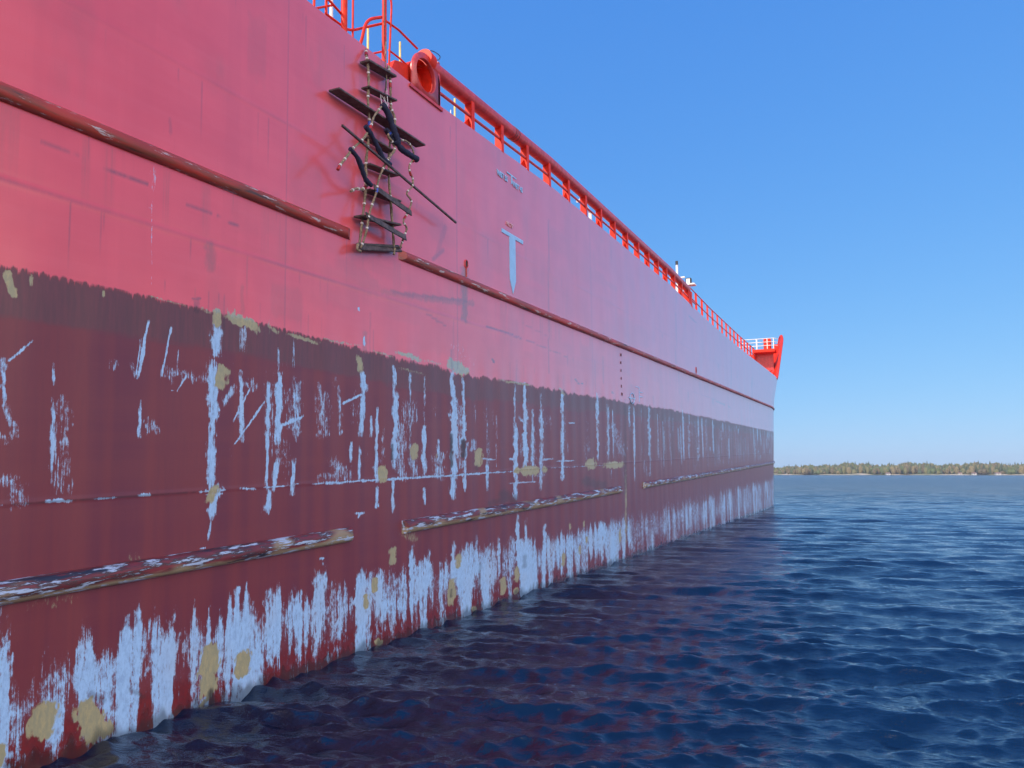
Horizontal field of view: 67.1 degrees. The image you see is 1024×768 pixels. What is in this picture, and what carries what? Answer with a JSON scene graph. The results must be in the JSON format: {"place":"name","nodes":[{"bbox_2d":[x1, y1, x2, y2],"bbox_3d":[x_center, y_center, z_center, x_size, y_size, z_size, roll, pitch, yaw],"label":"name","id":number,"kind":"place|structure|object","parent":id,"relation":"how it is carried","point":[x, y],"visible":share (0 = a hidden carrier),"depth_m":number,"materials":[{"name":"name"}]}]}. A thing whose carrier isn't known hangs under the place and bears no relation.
{"place":"outdoors","nodes":[
{"label":"outdoors","id":0,"kind":"place"},
{"bbox_2d":[40,475,1023,767],"bbox_3d":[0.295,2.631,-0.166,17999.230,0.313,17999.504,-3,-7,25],"label":"water","id":1,"kind":"structure","parent":0,"point":[840,621],"depth_m":10.54,"materials":[{"name":"blue liquid"}]},
{"bbox_2d":[0,0,782,767],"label":"cargo ship","id":2,"kind":"object","parent":1,"relation":"on","point":[262,420],"visible":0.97,"depth_m":10.31,"materials":[{"name":"paint"}]},
{"bbox_2d":[329,0,456,254],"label":"pilot ladder","id":3,"kind":"object","parent":2,"relation":"attached to","point":[394,133],"visible":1,"depth_m":12.26,"materials":[{"name":"wood"}]},
{"bbox_2d":[307,0,1023,467],"label":"sky","id":4,"kind":"structure","parent":0,"point":[841,180],"materials":[{"name":"blue"}]},
{"bbox_2d":[774,473,1023,474],"bbox_3d":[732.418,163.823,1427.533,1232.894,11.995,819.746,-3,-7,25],"label":"shore land","id":5,"kind":"structure","parent":0,"point":[891,474],"depth_m":1173.24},
{"bbox_2d":[774,461,1023,474],"bbox_3d":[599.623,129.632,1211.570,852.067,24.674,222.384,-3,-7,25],"label":"woodland","id":6,"kind":"object","parent":5,"relation":"on","point":[907,467],"visible":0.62,"depth_m":1191.85,"materials":[{"name":"green plant"}]}
]}

